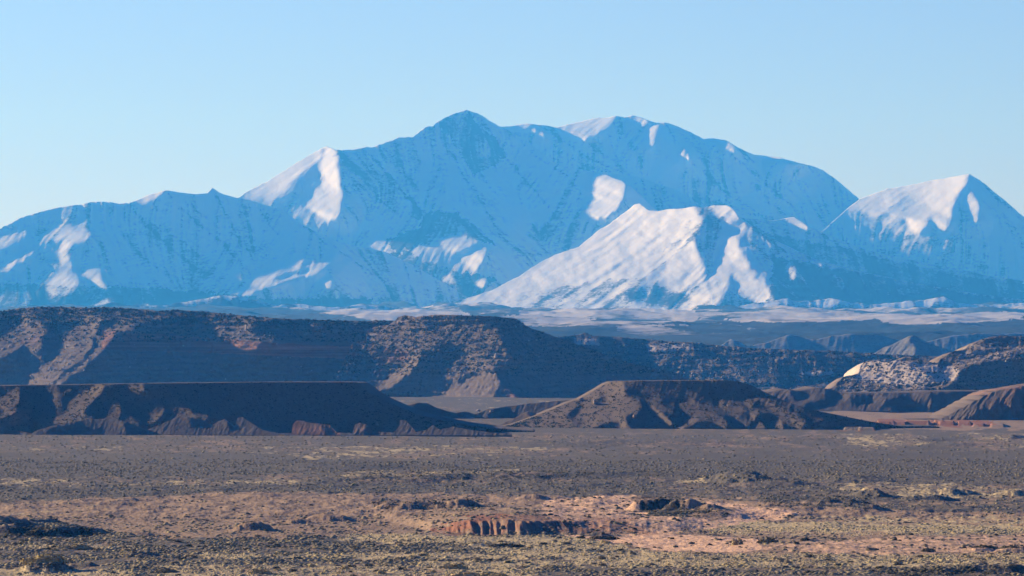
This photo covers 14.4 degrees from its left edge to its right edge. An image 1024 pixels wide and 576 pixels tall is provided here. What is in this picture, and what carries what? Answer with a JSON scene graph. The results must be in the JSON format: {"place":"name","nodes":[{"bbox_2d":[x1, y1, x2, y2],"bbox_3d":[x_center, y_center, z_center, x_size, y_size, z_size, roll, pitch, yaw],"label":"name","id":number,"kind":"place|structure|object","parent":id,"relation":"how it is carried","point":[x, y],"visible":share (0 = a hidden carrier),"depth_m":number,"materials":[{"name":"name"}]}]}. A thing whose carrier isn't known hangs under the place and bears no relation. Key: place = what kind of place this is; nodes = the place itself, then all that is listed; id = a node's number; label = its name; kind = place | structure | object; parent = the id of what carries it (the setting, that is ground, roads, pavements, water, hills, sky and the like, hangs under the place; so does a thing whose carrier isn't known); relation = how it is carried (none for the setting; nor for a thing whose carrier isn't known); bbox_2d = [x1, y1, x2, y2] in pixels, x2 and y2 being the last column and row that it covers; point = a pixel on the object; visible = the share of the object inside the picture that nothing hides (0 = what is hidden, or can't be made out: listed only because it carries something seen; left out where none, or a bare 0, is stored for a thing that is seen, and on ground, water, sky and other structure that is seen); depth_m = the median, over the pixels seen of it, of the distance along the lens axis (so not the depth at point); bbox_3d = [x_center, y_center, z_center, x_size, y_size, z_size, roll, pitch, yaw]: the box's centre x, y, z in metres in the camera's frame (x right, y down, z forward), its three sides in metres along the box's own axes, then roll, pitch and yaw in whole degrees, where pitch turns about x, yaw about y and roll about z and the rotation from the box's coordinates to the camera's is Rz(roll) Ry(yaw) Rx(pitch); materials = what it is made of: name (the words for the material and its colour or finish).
{"place":"outdoors","nodes":[
{"label":"outdoors","id":0,"kind":"place"},
{"bbox_2d":[0,306,393,384],"bbox_3d":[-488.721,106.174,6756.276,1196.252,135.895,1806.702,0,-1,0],"label":"long cliff mesa","id":1,"kind":"structure","parent":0,"point":[322,361],"depth_m":5948.20,"materials":[{"name":"stone"}]},
{"bbox_2d":[0,317,358,384],"bbox_3d":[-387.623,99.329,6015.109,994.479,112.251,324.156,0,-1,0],"label":"talus on long mesa","id":2,"kind":"object","parent":1,"relation":"on","point":[56,361],"visible":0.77,"depth_m":5957.04,"materials":[{"name":"stone"}]},
{"bbox_2d":[0,306,389,341],"bbox_3d":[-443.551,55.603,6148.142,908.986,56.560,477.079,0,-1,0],"label":"junipers on long mesa","id":3,"kind":"object","parent":1,"relation":"on","point":[149,319],"visible":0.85,"depth_m":6018.60,"materials":[{"name":"green plant"}]},
{"bbox_2d":[0,188,468,307],"bbox_3d":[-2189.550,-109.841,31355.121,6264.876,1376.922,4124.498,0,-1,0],"label":"mountain ridge","id":4,"kind":"structure","parent":0,"point":[165,247],"depth_m":30877.86,"materials":[{"name":"white snow"}]},
{"bbox_2d":[0,414,511,436],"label":"red mounds","id":5,"kind":"object","parent":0,"point":[181,424],"visible":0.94,"depth_m":3036.33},
{"bbox_2d":[0,382,532,432],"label":"dark front mesa","id":6,"kind":"structure","parent":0,"point":[242,397],"depth_m":3138.83,"materials":[{"name":"brown stone"}]},
{"bbox_2d":[0,382,533,432],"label":"brush on dark mesa","id":7,"kind":"object","parent":6,"relation":"on","point":[474,427],"visible":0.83,"depth_m":3139.56,"materials":[{"name":"plant"}]},
{"bbox_2d":[238,110,656,296],"bbox_3d":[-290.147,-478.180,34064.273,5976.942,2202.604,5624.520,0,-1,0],"label":"mountain summit","id":8,"kind":"structure","parent":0,"point":[467,203],"depth_m":33839.56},
{"bbox_2d":[409,400,568,418],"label":"brown hill","id":9,"kind":"structure","parent":0,"point":[514,411],"depth_m":3769.71,"materials":[{"name":"brown stone"}]},
{"bbox_2d":[326,315,691,397],"bbox_3d":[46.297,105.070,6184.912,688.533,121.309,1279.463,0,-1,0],"label":"broad mesa","id":10,"kind":"structure","parent":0,"point":[534,384],"depth_m":5685.73,"materials":[{"name":"brown stone"}]},
{"bbox_2d":[338,315,676,373],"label":"junipers on broad mesa","id":11,"kind":"object","parent":10,"relation":"on","point":[523,345],"visible":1,"depth_m":5708.06,"materials":[{"name":"green plant"}]},
{"bbox_2d":[341,315,673,376],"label":"talus on broad mesa","id":12,"kind":"object","parent":10,"relation":"on","point":[456,347],"visible":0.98,"depth_m":5714.44,"materials":[{"name":"stone"}]},
{"bbox_2d":[0,397,1023,575],"bbox_3d":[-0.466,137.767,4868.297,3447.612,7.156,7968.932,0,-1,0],"label":"desert ground","id":13,"kind":"structure","parent":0,"point":[748,512],"depth_m":1742.40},
{"bbox_2d":[19,553,66,564],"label":"bush","id":14,"kind":"object","parent":13,"relation":"on","point":[47,558],"visible":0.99,"depth_m":1133.69,"materials":[{"name":"brown plant"}]},
{"bbox_2d":[56,543,92,548],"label":"bush","id":15,"kind":"object","parent":13,"relation":"on","point":[79,546],"visible":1,"depth_m":1252.16,"materials":[{"name":"grey plant"}]},
{"bbox_2d":[153,567,176,572],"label":"bush","id":16,"kind":"object","parent":13,"relation":"on","point":[168,570],"visible":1,"depth_m":1111.54,"materials":[{"name":"plant"}]},
{"bbox_2d":[249,568,271,573],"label":"bush","id":17,"kind":"object","parent":13,"relation":"on","point":[260,571],"visible":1,"depth_m":1101.72,"materials":[{"name":"plant"}]},
{"bbox_2d":[377,569,386,573],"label":"straw shrub","id":18,"kind":"object","parent":13,"relation":"on","point":[380,572],"visible":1,"depth_m":1108.44,"materials":[{"name":"beige plant"}]},
{"bbox_2d":[439,563,467,568],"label":"bush","id":19,"kind":"object","parent":13,"relation":"on","point":[453,566],"visible":1,"depth_m":1140.04,"materials":[{"name":"plant"}]},
{"bbox_2d":[440,572,480,575],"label":"bush","id":20,"kind":"object","parent":13,"relation":"on","point":[465,574],"visible":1,"depth_m":1096.58,"materials":[{"name":"beige plant"}]},
{"bbox_2d":[476,571,506,575],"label":"bush","id":21,"kind":"object","parent":13,"relation":"on","point":[490,573],"visible":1,"depth_m":1097.51,"materials":[{"name":"beige plant"}]},
{"bbox_2d":[486,543,524,546],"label":"bush","id":22,"kind":"object","parent":13,"relation":"on","point":[505,544],"visible":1,"depth_m":1257.19,"materials":[{"name":"plant"}]},
{"bbox_2d":[0,507,1023,575],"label":"sagebrush cover","id":23,"kind":"object","parent":13,"relation":"on","point":[144,562],"visible":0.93,"depth_m":1233.05,"materials":[{"name":"plant"}]},
{"bbox_2d":[0,458,1023,519],"bbox_3d":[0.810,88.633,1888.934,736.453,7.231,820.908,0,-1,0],"label":"plain brush","id":24,"kind":"object","parent":13,"relation":"on","point":[543,471],"visible":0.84,"depth_m":1958.05,"materials":[{"name":"plant"}]},
{"bbox_2d":[0,516,1023,575],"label":"dry grass tufts","id":25,"kind":"object","parent":13,"relation":"on","point":[580,544],"visible":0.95,"depth_m":1203.14,"materials":[{"name":"beige plant"}]},
{"bbox_2d":[0,434,1023,460],"bbox_3d":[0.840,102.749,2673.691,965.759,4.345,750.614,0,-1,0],"label":"plain brush","id":26,"kind":"object","parent":13,"relation":"on","point":[334,453],"visible":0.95,"depth_m":2624.14,"materials":[{"name":"plant"}]},
{"bbox_2d":[590,535,619,539],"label":"bush","id":27,"kind":"object","parent":13,"relation":"on","point":[605,537],"visible":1,"depth_m":1318.39,"materials":[{"name":"plant"}]},
{"bbox_2d":[502,380,936,429],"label":"front mesa","id":28,"kind":"structure","parent":13,"relation":"on","point":[744,415],"depth_m":3338.31,"materials":[{"name":"brown stone"}]},
{"bbox_2d":[507,380,938,427],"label":"brush on front mesa","id":29,"kind":"object","parent":28,"relation":"on","point":[537,422],"visible":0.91,"depth_m":3342.89,"materials":[{"name":"plant"}]},
{"bbox_2d":[436,496,1023,548],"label":"shrubs on sand","id":30,"kind":"object","parent":13,"relation":"on","point":[728,542],"visible":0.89,"depth_m":1374.04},
{"bbox_2d":[730,538,742,545],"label":"bush","id":31,"kind":"object","parent":13,"relation":"on","point":[735,542],"visible":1,"depth_m":1275.23,"materials":[{"name":"brown plant"}]},
{"bbox_2d":[756,537,778,542],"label":"bush","id":32,"kind":"object","parent":13,"relation":"on","point":[767,540],"visible":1,"depth_m":1282.24,"materials":[{"name":"plant"}]},
{"bbox_2d":[865,547,878,550],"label":"bush","id":33,"kind":"object","parent":13,"relation":"on","point":[867,549],"visible":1,"depth_m":1233.60,"materials":[{"name":"plant"}]},
{"bbox_2d":[921,547,935,551],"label":"bush","id":34,"kind":"object","parent":13,"relation":"on","point":[927,549],"visible":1,"depth_m":1234.14,"materials":[{"name":"plant"}]},
{"bbox_2d":[971,545,997,548],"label":"bush","id":35,"kind":"object","parent":13,"relation":"on","point":[985,546],"visible":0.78,"depth_m":1259.75,"materials":[{"name":"plant"}]},
{"bbox_2d":[997,544,1023,548],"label":"bush","id":36,"kind":"object","parent":13,"relation":"on","point":[1011,546],"visible":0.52,"depth_m":1254.05,"materials":[{"name":"plant"}]},
{"bbox_2d":[0,301,1023,353],"bbox_3d":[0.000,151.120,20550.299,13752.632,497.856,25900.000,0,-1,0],"label":"bench land","id":37,"kind":"structure","parent":0,"point":[714,325],"depth_m":17457.85,"materials":[{"name":"white snow"}]},
{"bbox_2d":[0,0,1023,227],"label":"sky","id":38,"kind":"structure","parent":0,"point":[115,101],"materials":[{"name":"blue"}]},
{"bbox_2d":[500,411,535,424],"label":"cone hill","id":39,"kind":"structure","parent":0,"point":[527,414],"depth_m":3461.59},
{"bbox_2d":[96,295,1023,309],"bbox_3d":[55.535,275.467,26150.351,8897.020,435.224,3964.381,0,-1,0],"label":"foothills","id":40,"kind":"structure","parent":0,"point":[828,303],"depth_m":25425.23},
{"bbox_2d":[595,172,705,210],"bbox_3d":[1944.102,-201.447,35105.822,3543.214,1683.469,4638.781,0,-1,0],"label":"mountain shoulder","id":41,"kind":"object","parent":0,"point":[657,197],"visible":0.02,"depth_m":35635.02},
{"bbox_2d":[503,115,858,231],"bbox_3d":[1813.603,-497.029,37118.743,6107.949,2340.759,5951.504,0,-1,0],"label":"mountain","id":42,"kind":"structure","parent":0,"point":[712,172],"depth_m":37636.97,"materials":[{"name":"white snow"}]},
{"bbox_2d":[452,203,1023,309],"bbox_3d":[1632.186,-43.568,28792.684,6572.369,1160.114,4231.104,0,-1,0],"label":"snowy foothill","id":43,"kind":"structure","parent":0,"point":[639,255],"depth_m":28098.78,"materials":[{"name":"white snow"}]},
{"bbox_2d":[557,333,938,389],"bbox_3d":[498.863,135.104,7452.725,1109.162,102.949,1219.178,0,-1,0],"label":"ledgy slope","id":44,"kind":"structure","parent":0,"point":[703,359],"depth_m":7035.61,"materials":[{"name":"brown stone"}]},
{"bbox_2d":[762,386,979,412],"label":"fan hill","id":45,"kind":"structure","parent":0,"point":[822,399],"depth_m":4212.70,"materials":[{"name":"stone"}]},
{"bbox_2d":[721,333,1023,352],"bbox_3d":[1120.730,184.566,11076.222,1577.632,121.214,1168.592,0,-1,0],"label":"hill","id":46,"kind":"structure","parent":0,"point":[867,343],"depth_m":10701.02,"materials":[{"name":"grey stone"}]},
{"bbox_2d":[739,217,1023,298],"bbox_3d":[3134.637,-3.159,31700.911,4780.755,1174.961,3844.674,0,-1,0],"label":"foothill spur","id":47,"kind":"structure","parent":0,"point":[795,233],"depth_m":31506.09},
{"bbox_2d":[874,336,952,355],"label":"cone hill","id":48,"kind":"structure","parent":0,"point":[911,345],"depth_m":8677.70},
{"bbox_2d":[822,174,1023,279],"bbox_3d":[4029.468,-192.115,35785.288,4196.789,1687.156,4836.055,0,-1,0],"label":"mountain peak","id":49,"kind":"structure","parent":0,"point":[967,222],"depth_m":35635.48,"materials":[{"name":"white snow"}]},
{"bbox_2d":[825,335,1023,391],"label":"pale rocky mesa","id":50,"kind":"structure","parent":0,"point":[1016,344],"depth_m":5063.60,"materials":[{"name":"beige stone"}]},
{"bbox_2d":[831,335,1023,391],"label":"junipers on pale mesa","id":51,"kind":"object","parent":50,"relation":"on","point":[934,372],"visible":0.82,"depth_m":5058.76,"materials":[{"name":"plant"}]},
{"bbox_2d":[840,344,1021,387],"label":"talus on pale mesa","id":52,"kind":"object","parent":50,"relation":"on","point":[866,370],"visible":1,"depth_m":5069.65,"materials":[{"name":"stone"}]},
{"bbox_2d":[905,384,1023,419],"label":"ribbed red hill","id":53,"kind":"structure","parent":0,"point":[1004,403],"depth_m":3714.76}
]}

